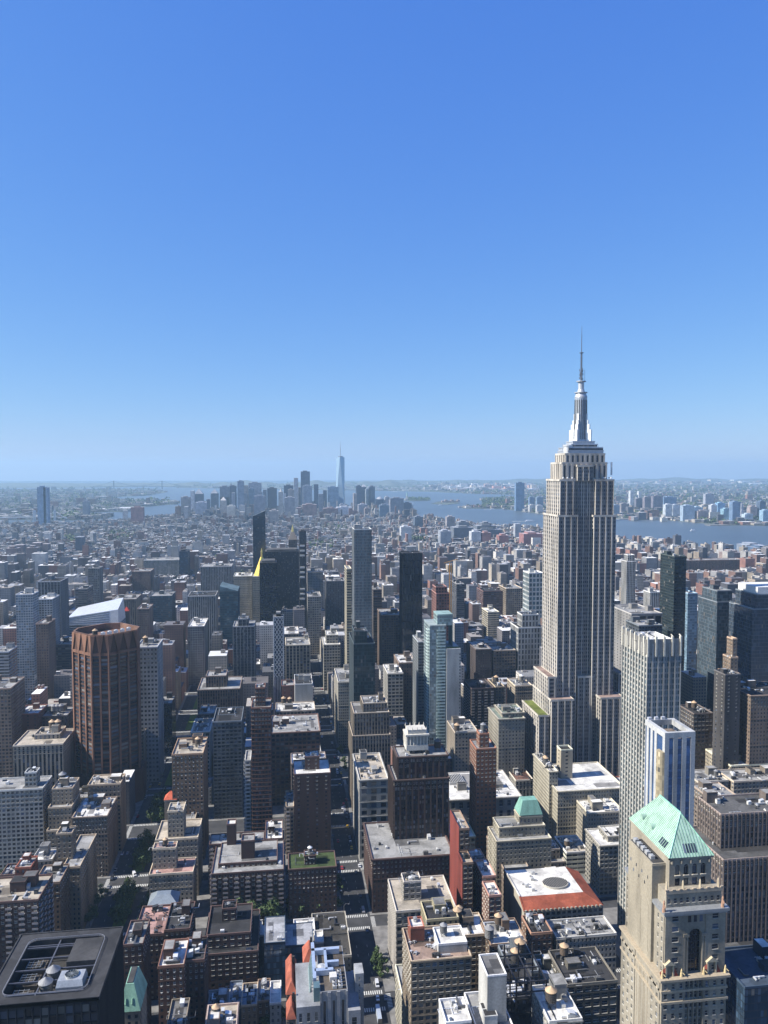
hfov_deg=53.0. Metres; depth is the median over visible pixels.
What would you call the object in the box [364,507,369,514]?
skyscraper
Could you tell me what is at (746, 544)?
riverside building
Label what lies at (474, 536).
warehouse
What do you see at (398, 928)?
window
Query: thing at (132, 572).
window
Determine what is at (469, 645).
window
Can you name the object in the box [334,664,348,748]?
office building
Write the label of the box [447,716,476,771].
office building
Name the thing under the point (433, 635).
window
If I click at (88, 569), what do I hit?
window
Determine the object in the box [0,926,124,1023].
office tower
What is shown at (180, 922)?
brick building
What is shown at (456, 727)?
water tank
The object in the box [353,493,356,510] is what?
skyscraper
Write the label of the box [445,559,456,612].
crane
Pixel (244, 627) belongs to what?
window
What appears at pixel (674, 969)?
office tower
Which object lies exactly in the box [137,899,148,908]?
street tree
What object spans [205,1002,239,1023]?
loft building
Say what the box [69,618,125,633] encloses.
window
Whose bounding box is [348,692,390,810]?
office building
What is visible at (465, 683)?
window
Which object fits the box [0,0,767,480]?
sky
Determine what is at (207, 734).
window
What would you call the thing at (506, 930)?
office building
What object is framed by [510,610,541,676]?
office tower
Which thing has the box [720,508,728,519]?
riverside tower
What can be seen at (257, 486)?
skyscraper
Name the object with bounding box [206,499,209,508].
skyscraper
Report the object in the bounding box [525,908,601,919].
window
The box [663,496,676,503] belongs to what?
riverside tower
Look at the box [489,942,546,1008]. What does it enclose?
steel frame
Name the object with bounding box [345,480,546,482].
hills
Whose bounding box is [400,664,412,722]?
window
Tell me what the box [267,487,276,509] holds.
skyscraper
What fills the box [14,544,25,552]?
apartment tower
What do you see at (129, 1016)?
window
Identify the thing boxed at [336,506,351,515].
college building
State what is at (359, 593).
window
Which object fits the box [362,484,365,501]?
skyscraper
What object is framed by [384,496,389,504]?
skyscraper
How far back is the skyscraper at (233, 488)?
5212.36 m
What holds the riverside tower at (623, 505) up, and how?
on the shore land at (672, 488)
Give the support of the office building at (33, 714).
on the ground at (352, 904)
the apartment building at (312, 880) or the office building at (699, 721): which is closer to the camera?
the apartment building at (312, 880)
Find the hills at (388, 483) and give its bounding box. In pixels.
[167,480,422,486]
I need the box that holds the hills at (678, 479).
[483,477,767,481]
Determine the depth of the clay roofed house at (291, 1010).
360.45 m
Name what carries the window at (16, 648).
in the apartment building at (8, 661)
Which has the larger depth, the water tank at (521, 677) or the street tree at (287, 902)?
the water tank at (521, 677)
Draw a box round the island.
[432,501,458,504]
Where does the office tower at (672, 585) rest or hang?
on the ground at (352, 904)
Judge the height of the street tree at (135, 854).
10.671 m
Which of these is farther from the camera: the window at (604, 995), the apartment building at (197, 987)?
the apartment building at (197, 987)
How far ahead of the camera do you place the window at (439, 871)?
529.76 m
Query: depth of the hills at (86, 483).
16284.33 m
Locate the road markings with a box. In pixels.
[104,661,620,1011]
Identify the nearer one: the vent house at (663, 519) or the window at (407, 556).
the window at (407, 556)
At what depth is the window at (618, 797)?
623.60 m
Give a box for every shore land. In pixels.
[0,485,166,487]
[0,489,172,519]
[176,482,767,525]
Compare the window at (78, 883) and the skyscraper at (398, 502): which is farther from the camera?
the skyscraper at (398, 502)
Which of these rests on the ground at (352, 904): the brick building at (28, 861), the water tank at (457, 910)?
the brick building at (28, 861)
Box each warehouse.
[438,529,450,543]
[450,520,473,537]
[469,530,480,542]
[473,521,501,536]
[481,531,490,541]
[496,533,508,543]
[519,531,541,545]
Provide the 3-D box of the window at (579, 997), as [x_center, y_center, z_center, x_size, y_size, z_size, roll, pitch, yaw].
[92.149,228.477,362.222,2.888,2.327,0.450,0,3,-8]
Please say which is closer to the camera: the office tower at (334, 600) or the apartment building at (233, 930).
the apartment building at (233, 930)
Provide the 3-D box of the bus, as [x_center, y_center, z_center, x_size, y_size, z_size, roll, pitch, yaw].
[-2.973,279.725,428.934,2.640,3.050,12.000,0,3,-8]
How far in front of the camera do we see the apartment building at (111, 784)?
614.72 m
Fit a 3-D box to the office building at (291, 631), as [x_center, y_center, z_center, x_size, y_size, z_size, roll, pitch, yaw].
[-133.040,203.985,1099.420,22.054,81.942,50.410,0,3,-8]
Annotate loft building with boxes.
[80,785,87,800]
[166,997,195,1023]
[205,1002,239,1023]
[395,964,401,1023]
[449,820,475,848]
[554,835,584,873]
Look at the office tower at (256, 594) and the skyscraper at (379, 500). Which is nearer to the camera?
the office tower at (256, 594)
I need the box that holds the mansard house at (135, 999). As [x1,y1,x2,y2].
[124,966,147,1023]
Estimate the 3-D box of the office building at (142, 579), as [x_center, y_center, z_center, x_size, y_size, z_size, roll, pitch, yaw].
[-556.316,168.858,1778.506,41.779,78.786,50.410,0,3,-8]
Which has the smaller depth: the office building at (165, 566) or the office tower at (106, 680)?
the office tower at (106, 680)
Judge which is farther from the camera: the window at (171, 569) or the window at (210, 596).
the window at (171, 569)
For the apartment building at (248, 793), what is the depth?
616.36 m
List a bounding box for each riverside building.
[400,525,411,540]
[413,515,422,526]
[445,515,454,527]
[513,523,520,537]
[627,542,641,548]
[643,536,656,542]
[655,538,663,543]
[719,549,739,557]
[737,542,760,551]
[746,544,764,550]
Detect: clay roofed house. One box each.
[285,954,295,1023]
[286,992,295,1023]
[302,936,315,962]
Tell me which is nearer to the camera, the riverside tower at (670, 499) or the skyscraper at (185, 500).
the skyscraper at (185, 500)
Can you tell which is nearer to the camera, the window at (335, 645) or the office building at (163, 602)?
the window at (335, 645)
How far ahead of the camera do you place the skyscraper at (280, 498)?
4761.12 m
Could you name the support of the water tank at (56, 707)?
on the office building at (65, 716)
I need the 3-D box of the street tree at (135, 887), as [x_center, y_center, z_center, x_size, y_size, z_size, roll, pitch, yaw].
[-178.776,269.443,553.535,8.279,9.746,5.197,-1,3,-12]
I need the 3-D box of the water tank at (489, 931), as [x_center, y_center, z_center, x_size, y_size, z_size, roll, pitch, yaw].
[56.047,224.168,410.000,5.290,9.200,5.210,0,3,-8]
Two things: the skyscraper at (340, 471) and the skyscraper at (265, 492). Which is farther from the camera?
the skyscraper at (340, 471)
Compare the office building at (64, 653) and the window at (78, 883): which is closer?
the window at (78, 883)
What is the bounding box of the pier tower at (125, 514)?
[123,510,127,518]
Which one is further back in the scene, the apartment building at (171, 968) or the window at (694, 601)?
the window at (694, 601)
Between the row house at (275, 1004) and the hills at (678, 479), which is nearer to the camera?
the row house at (275, 1004)
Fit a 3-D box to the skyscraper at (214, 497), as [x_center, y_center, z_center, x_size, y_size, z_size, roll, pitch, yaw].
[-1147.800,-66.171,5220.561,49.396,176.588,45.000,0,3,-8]
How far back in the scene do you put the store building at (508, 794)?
621.88 m
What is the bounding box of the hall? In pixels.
[505,867,602,928]
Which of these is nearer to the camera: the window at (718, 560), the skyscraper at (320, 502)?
the window at (718, 560)
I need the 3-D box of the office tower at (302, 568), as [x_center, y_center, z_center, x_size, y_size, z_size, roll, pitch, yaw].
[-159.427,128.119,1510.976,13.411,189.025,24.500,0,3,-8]
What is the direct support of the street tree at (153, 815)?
on the planted median
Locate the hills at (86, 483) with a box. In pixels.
[0,483,213,484]
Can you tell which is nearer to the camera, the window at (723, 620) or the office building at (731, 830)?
the office building at (731, 830)
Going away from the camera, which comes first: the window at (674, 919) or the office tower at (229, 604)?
the window at (674, 919)
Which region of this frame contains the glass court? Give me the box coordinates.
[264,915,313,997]
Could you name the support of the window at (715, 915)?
in the office tower at (674, 969)
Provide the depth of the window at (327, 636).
1071.32 m
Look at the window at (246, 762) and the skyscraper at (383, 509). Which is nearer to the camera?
the window at (246, 762)
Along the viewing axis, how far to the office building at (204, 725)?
740.54 m
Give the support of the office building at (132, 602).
on the ground at (352, 904)
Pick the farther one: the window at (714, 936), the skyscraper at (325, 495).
the skyscraper at (325, 495)
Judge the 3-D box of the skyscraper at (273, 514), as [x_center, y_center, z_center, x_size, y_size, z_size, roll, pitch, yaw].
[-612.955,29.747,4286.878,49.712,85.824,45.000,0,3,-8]
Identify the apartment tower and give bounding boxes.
[6,546,20,554]
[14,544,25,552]
[26,545,39,559]
[31,542,42,550]
[42,543,50,552]
[75,536,84,550]
[83,500,89,514]
[131,506,144,522]
[423,610,460,749]
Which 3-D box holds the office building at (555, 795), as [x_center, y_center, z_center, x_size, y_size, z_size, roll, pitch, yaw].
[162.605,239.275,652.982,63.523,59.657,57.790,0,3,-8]
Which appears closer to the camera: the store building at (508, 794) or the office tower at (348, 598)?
the store building at (508, 794)
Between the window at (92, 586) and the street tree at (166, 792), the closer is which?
the street tree at (166, 792)
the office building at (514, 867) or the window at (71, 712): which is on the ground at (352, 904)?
the office building at (514, 867)
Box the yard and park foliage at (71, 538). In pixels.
[29,522,428,582]
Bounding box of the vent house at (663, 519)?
[660,517,667,521]
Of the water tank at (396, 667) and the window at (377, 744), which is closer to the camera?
the window at (377, 744)
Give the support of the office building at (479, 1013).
on the ground at (352, 904)
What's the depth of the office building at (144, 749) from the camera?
739.36 m
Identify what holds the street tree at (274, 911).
on the ground at (352, 904)
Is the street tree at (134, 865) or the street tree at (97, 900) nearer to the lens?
the street tree at (97, 900)
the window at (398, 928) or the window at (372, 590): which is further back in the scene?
the window at (372, 590)
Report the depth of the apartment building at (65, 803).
584.51 m
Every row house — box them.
[208,987,230,1004]
[226,980,246,1023]
[240,982,257,1023]
[257,978,276,1023]
[269,980,281,1023]
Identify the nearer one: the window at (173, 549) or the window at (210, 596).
the window at (210, 596)
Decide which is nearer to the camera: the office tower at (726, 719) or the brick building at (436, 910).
the brick building at (436, 910)
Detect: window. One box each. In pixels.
[0,648,17,676]
[0,689,24,777]
[0,791,51,870]
[0,1003,96,1023]
[1,902,52,965]
[14,751,71,785]
[16,593,38,704]
[37,625,55,696]
[38,581,68,635]
[39,597,59,643]
[43,712,72,727]
[50,817,70,827]
[56,645,71,669]
[57,893,69,927]
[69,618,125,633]
[70,883,92,929]
[74,650,137,773]
[75,586,92,607]
[77,831,107,875]
[88,569,102,602]
[106,793,120,849]
[125,600,135,624]
[128,1014,137,1023]
[132,572,149,591]
[138,610,148,640]
[140,666,160,780]
[144,560,179,578]
[150,593,175,621]
[151,953,157,998]
[164,698,175,751]
[169,825,182,835]
[171,548,177,556]
[173,776,202,844]
[179,550,189,574]
[186,981,203,1023]
[188,596,214,650]
[188,627,204,684]
[192,733,208,774]
[198,690,239,711]
[201,567,230,596]
[206,677,225,686]
[211,975,256,989]
[213,885,282,919]
[214,722,241,817]
[220,590,239,650]
[234,577,251,618]
[234,627,253,676]
[243,1014,255,1023]
[246,762,249,831]
[252,725,270,833]
[253,517,264,573]
[253,577,259,620]
[260,563,276,621]
[264,944,285,997]
[265,552,298,609]
[272,733,318,804]
[274,618,282,714]
[276,711,314,714]
[283,947,302,991]
[284,635,297,679]
[286,646,308,678]
[287,808,292,857]
[290,888,334,917]
[298,791,326,849]
[299,532,306,625]
[308,573,322,606]
[308,597,320,653]
[323,1001,325,1023]
[324,645,339,689]
[327,582,344,625]
[327,636,337,642]
[333,1000,334,1023]
[339,683,347,747]
[342,1000,343,1023]
[345,570,351,667]
[352,1017,356,1023]
[353,744,389,769]
[354,530,371,634]
[354,632,366,642]
[354,644,374,701]
[355,718,388,733]
[362,788,385,856]
[372,590,381,663]
[374,871,447,911]
[382,616,398,664]
[388,674,402,717]
[395,789,447,838]
[397,927,404,963]
[399,762,447,777]
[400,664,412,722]
[403,554,421,653]
[412,1002,436,1023]
[414,640,428,723]
[424,621,445,747]
[433,612,452,624]
[437,594,448,640]
[450,584,463,617]
[456,733,473,769]
[459,657,459,714]
[465,683,492,727]
[469,645,490,678]
[472,783,494,855]
[472,973,478,991]
[477,589,502,614]
[482,610,498,638]
[488,858,549,886]
[489,730,523,774]
[494,651,514,676]
[496,688,503,703]
[502,587,521,614]
[509,1000,531,1023]
[512,626,541,669]
[516,687,531,704]
[517,616,537,625]
[520,789,531,795]
[523,572,542,617]
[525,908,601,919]
[535,778,556,834]
[554,947,614,971]
[555,840,584,872]
[558,752,567,778]
[558,797,618,835]
[577,987,582,991]
[577,995,582,999]
[585,994,590,999]
[585,1018,590,1022]
[586,854,615,893]
[602,985,607,989]
[602,993,607,997]
[610,992,615,996]
[610,1000,615,1004]
[610,1008,615,1012]
[614,609,660,668]
[619,646,679,923]
[621,562,634,603]
[626,623,661,633]
[644,593,658,607]
[660,555,685,669]
[672,916,678,921]
[672,927,677,932]
[672,937,677,942]
[672,947,677,952]
[674,865,680,876]
[680,720,711,767]
[683,864,688,875]
[684,594,696,670]
[686,560,739,570]
[688,929,698,970]
[692,864,697,874]
[697,597,728,711]
[699,806,767,847]
[700,863,705,874]
[701,588,731,708]
[711,858,767,941]
[712,923,718,928]
[712,934,717,939]
[712,944,717,949]
[713,913,718,918]
[714,710,736,768]
[725,970,767,1023]
[728,603,767,681]
[735,591,767,607]
[740,702,767,766]
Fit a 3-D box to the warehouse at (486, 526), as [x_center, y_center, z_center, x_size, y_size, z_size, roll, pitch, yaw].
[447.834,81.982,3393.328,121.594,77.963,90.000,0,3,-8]
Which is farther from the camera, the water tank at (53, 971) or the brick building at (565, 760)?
the brick building at (565, 760)
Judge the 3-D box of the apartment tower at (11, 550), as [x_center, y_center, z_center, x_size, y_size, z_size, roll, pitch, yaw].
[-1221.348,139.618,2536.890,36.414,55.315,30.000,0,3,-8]
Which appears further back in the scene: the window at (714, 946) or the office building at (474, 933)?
the office building at (474, 933)
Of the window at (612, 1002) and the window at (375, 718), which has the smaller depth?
the window at (612, 1002)
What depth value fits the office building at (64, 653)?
1063.55 m
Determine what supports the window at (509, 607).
in the office building at (512, 598)
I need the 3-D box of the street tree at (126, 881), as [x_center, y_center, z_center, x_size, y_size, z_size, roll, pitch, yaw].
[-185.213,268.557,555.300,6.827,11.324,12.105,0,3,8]
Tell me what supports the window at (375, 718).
in the office building at (368, 727)
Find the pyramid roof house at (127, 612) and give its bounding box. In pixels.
[125,607,129,623]
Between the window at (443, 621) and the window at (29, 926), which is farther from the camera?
the window at (443, 621)
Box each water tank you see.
[38,977,52,991]
[46,965,60,988]
[49,719,54,730]
[51,704,54,713]
[55,704,58,712]
[58,771,66,777]
[59,704,63,711]
[88,795,93,802]
[92,629,97,634]
[143,635,147,644]
[162,837,167,846]
[195,737,200,746]
[212,1003,220,1013]
[281,696,285,702]
[394,664,398,671]
[434,738,440,750]
[440,922,446,936]
[453,907,461,922]
[454,723,459,732]
[480,722,485,730]
[484,925,493,942]
[494,912,502,924]
[510,947,519,963]
[514,938,525,953]
[519,674,523,682]
[543,756,547,764]
[545,986,556,1008]
[559,942,568,958]
[564,838,569,845]
[691,701,696,709]
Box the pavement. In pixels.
[85,583,620,1023]
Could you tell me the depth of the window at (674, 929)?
276.45 m
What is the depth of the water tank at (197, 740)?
613.04 m
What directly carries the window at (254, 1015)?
in the row house at (248, 1007)
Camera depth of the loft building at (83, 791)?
664.61 m
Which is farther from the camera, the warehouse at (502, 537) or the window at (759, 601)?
the warehouse at (502, 537)
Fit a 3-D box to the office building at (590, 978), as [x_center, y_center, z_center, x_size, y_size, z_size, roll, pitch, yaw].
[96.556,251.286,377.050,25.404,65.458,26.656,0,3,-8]
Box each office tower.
[0,675,25,777]
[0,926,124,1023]
[38,575,69,637]
[39,593,59,643]
[72,623,145,802]
[140,638,164,781]
[171,536,178,556]
[220,582,239,650]
[233,569,252,619]
[233,614,255,677]
[252,548,263,621]
[253,511,265,573]
[259,559,277,621]
[265,547,298,613]
[273,611,283,714]
[288,525,296,547]
[295,942,363,1023]
[299,529,306,625]
[325,576,344,629]
[343,565,351,667]
[349,620,374,720]
[352,524,371,635]
[399,551,421,653]
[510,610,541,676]
[523,568,542,623]
[617,626,681,928]
[619,794,730,1023]
[621,554,635,603]
[644,716,694,826]
[659,550,685,670]
[684,587,697,670]
[697,584,731,711]
[712,668,740,769]
[728,582,767,681]
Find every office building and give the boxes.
[12,724,73,786]
[22,702,47,734]
[42,703,72,727]
[56,635,71,670]
[112,594,140,624]
[132,568,153,591]
[141,729,146,783]
[143,556,179,578]
[150,590,175,621]
[164,692,175,751]
[179,549,189,576]
[188,591,217,651]
[188,617,208,685]
[190,717,213,776]
[197,667,242,712]
[198,704,216,717]
[201,563,232,596]
[212,706,244,818]
[272,713,320,805]
[275,701,314,714]
[282,679,293,701]
[284,626,298,679]
[285,634,310,679]
[290,750,325,789]
[294,674,312,701]
[307,566,322,608]
[307,590,320,654]
[311,911,351,971]
[322,628,339,690]
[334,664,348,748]
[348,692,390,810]
[351,749,387,858]
[362,821,449,912]
[377,606,398,665]
[383,664,402,717]
[387,722,450,839]
[387,870,455,980]
[394,651,412,724]
[401,923,472,1023]
[432,584,448,640]
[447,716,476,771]
[450,579,464,618]
[459,909,485,991]
[464,991,512,1023]
[466,640,491,679]
[477,587,502,614]
[478,953,506,1021]
[479,912,527,952]
[482,604,498,638]
[486,835,529,911]
[487,641,515,677]
[487,704,525,776]
[487,796,551,891]
[488,677,504,706]
[497,936,540,984]
[499,584,522,614]
[500,957,536,1023]
[507,675,531,707]
[509,768,532,795]
[531,973,582,1023]
[532,753,619,840]
[533,951,553,983]
[546,915,616,975]
[548,946,618,1023]
[551,839,564,866]
[576,795,618,844]
[584,824,618,895]
[614,603,661,670]
[626,616,661,633]
[643,588,658,607]
[680,701,712,768]
[693,779,734,825]
[693,788,767,946]
[694,765,728,787]
[705,748,767,768]
[718,765,767,793]
[725,938,767,1023]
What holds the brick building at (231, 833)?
on the ground at (352, 904)
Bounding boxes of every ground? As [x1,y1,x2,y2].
[90,506,620,1023]
[522,511,730,525]
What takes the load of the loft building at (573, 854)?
on the ground at (352, 904)
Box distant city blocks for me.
[0,480,767,824]
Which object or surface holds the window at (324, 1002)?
in the office tower at (329, 990)
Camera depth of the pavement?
538.23 m
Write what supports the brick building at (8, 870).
on the ground at (352, 904)
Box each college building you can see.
[69,598,125,634]
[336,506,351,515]
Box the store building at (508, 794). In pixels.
[448,770,521,822]
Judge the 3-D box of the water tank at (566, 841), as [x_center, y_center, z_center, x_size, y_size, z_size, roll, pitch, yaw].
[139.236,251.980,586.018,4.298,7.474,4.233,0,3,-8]
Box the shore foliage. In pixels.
[0,480,767,524]
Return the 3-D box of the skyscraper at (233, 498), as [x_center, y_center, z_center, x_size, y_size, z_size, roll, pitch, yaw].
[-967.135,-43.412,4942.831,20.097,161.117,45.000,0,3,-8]
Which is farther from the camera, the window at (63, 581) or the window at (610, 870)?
the window at (63, 581)
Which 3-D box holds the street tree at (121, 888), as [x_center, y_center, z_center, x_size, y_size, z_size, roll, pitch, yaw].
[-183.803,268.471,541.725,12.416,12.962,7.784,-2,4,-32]
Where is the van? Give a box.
[375,978,378,987]
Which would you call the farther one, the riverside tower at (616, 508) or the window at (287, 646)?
the riverside tower at (616, 508)
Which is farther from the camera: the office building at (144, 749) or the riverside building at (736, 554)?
the riverside building at (736, 554)
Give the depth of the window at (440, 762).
560.84 m
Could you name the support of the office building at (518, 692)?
on the ground at (352, 904)
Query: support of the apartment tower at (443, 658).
on the ground at (352, 904)
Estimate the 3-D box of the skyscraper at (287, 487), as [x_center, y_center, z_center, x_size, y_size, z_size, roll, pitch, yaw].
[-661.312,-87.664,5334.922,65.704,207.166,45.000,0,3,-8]
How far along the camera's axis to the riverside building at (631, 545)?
2865.32 m
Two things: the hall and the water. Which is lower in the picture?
the hall
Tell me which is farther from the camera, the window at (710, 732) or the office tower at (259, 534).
the office tower at (259, 534)
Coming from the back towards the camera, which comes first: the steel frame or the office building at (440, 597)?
the office building at (440, 597)
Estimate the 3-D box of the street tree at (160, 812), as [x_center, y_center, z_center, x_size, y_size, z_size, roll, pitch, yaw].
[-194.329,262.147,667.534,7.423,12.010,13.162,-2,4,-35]
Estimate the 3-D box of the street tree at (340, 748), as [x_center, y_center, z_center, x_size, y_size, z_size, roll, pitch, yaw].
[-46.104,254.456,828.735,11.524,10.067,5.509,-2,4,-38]
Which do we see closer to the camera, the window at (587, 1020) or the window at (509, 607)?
the window at (587, 1020)
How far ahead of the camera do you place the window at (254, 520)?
1555.53 m
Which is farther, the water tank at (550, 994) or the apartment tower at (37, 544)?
the apartment tower at (37, 544)
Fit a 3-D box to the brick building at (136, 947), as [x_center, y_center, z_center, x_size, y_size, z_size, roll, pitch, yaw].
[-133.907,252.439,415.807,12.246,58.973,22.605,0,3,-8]
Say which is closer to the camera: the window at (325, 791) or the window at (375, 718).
the window at (325, 791)
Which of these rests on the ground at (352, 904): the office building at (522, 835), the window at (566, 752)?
the office building at (522, 835)
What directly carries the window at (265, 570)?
in the office tower at (268, 590)
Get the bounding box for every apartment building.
[0,642,17,676]
[0,766,51,870]
[0,870,54,969]
[15,587,38,704]
[35,615,56,698]
[46,776,80,847]
[55,821,97,929]
[71,793,117,876]
[75,584,92,608]
[87,773,126,850]
[88,565,103,603]
[137,603,153,640]
[137,904,170,999]
[147,890,180,905]
[148,841,196,909]
[155,802,202,895]
[157,938,188,1023]
[164,790,176,819]
[171,733,208,858]
[186,812,196,818]
[186,931,209,1023]
[205,899,259,989]
[208,830,285,919]
[243,750,251,831]
[251,683,272,834]
[284,790,293,858]
[288,849,336,918]
[293,750,330,852]
[372,582,381,663]
[412,631,429,732]
[462,678,493,728]
[469,729,496,857]
[686,557,739,570]
[718,636,738,672]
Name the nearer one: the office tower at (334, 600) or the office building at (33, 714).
the office building at (33, 714)
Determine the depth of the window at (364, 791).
601.91 m
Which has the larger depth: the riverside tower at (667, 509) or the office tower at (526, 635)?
the riverside tower at (667, 509)
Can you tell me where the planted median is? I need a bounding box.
[112,699,197,926]
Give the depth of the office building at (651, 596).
1281.74 m
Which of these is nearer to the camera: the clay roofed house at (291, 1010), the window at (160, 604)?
the clay roofed house at (291, 1010)
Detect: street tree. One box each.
[84,911,97,926]
[94,892,103,906]
[97,884,108,894]
[112,890,122,903]
[114,885,129,895]
[121,876,131,885]
[122,883,133,897]
[128,860,139,868]
[131,880,140,889]
[132,851,140,861]
[135,855,151,870]
[137,828,151,838]
[137,849,152,860]
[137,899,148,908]
[138,832,154,848]
[145,848,151,857]
[146,810,155,822]
[149,805,159,813]
[150,799,163,806]
[152,793,160,802]
[156,808,164,820]
[162,788,169,794]
[247,900,266,914]
[259,900,281,916]
[259,1004,285,1023]
[260,896,281,916]
[284,894,288,910]
[336,744,344,752]
[337,878,343,887]
[337,896,343,906]
[370,952,388,965]
[372,945,380,960]
[373,963,388,976]
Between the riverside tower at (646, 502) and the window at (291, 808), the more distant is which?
the riverside tower at (646, 502)
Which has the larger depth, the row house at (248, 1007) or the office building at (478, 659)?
the office building at (478, 659)
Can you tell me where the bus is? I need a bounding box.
[375,1004,381,1023]
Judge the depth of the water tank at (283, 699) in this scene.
826.99 m
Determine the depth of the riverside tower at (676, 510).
4825.10 m
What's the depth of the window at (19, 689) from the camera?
732.45 m
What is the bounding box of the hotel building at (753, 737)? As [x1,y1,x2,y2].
[739,679,767,767]
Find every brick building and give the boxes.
[0,863,17,876]
[14,852,37,874]
[34,841,56,872]
[39,861,70,930]
[123,919,151,1023]
[164,899,199,939]
[227,819,236,844]
[241,833,254,858]
[265,819,282,840]
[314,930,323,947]
[408,916,426,941]
[420,897,458,925]
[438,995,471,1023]
[450,809,473,911]
[469,848,501,919]
[521,912,552,953]
[557,745,572,778]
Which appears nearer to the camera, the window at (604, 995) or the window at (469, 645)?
the window at (604, 995)
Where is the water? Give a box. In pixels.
[0,480,767,549]
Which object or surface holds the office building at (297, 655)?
on the ground at (352, 904)
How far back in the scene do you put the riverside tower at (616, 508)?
5228.11 m
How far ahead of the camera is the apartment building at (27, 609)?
960.23 m
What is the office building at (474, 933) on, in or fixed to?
on the ground at (352, 904)
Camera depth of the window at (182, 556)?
2008.83 m
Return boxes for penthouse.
[433,925,466,953]
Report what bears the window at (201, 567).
in the office building at (214, 576)
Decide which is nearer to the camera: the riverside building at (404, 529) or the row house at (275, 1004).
the row house at (275, 1004)
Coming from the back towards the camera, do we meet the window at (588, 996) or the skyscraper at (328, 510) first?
the skyscraper at (328, 510)
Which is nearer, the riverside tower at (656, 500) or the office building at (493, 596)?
the office building at (493, 596)
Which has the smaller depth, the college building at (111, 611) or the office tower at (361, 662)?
the office tower at (361, 662)
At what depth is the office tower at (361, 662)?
759.45 m
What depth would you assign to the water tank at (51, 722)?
693.53 m
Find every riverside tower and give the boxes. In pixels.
[514,482,524,510]
[528,496,534,504]
[528,504,534,511]
[535,496,542,505]
[535,505,542,512]
[614,504,619,513]
[619,502,628,511]
[628,491,633,504]
[634,498,642,508]
[637,491,641,497]
[642,496,650,507]
[651,495,662,509]
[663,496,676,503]
[663,503,672,516]
[672,504,679,516]
[680,504,693,520]
[694,506,702,516]
[695,510,707,518]
[703,493,713,503]
[708,504,716,511]
[715,502,724,511]
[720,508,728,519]
[729,501,740,520]
[741,513,752,518]
[747,505,756,516]
[756,500,765,517]
[759,509,767,521]
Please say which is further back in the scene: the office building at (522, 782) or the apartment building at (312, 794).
the office building at (522, 782)
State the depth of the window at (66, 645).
1063.37 m
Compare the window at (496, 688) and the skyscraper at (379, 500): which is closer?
the window at (496, 688)
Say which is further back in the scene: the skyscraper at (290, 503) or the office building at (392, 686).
the skyscraper at (290, 503)
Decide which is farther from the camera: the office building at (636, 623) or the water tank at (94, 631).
the office building at (636, 623)
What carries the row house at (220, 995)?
on the ground at (352, 904)
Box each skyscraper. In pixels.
[37,486,49,524]
[181,496,190,515]
[184,506,188,518]
[190,490,194,510]
[195,489,203,501]
[195,501,206,515]
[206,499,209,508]
[211,489,218,508]
[220,485,229,505]
[220,497,226,515]
[227,505,235,518]
[230,484,236,508]
[231,493,234,505]
[237,480,243,508]
[244,485,247,493]
[244,493,247,507]
[249,482,261,495]
[249,487,254,504]
[254,495,264,514]
[263,489,266,507]
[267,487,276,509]
[269,509,278,522]
[278,489,282,514]
[284,484,292,496]
[285,496,294,516]
[288,489,293,496]
[294,478,297,509]
[296,507,300,517]
[298,487,300,504]
[301,471,309,504]
[302,503,316,518]
[303,485,311,503]
[314,484,317,507]
[319,494,322,511]
[323,490,326,507]
[323,507,337,516]
[327,486,338,507]
[336,444,344,504]
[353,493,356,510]
[356,485,361,505]
[358,503,366,514]
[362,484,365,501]
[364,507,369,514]
[365,488,369,504]
[368,485,374,504]
[375,496,383,507]
[379,504,388,516]
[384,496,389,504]
[389,497,403,513]
[404,502,411,509]
[522,335,620,777]
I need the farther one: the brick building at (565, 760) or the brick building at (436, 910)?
the brick building at (565, 760)
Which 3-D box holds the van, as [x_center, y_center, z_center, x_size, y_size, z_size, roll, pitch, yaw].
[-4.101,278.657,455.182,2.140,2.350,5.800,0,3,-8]
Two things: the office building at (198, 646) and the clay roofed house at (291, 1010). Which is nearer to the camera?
the clay roofed house at (291, 1010)
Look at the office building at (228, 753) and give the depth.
671.47 m
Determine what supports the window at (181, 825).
in the apartment building at (181, 829)
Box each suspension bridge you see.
[0,510,66,521]
[93,481,186,488]
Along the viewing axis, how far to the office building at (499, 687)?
836.25 m
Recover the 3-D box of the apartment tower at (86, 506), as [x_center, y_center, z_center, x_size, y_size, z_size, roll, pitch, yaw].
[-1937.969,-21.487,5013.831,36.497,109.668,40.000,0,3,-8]
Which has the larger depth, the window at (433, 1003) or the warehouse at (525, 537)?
the warehouse at (525, 537)

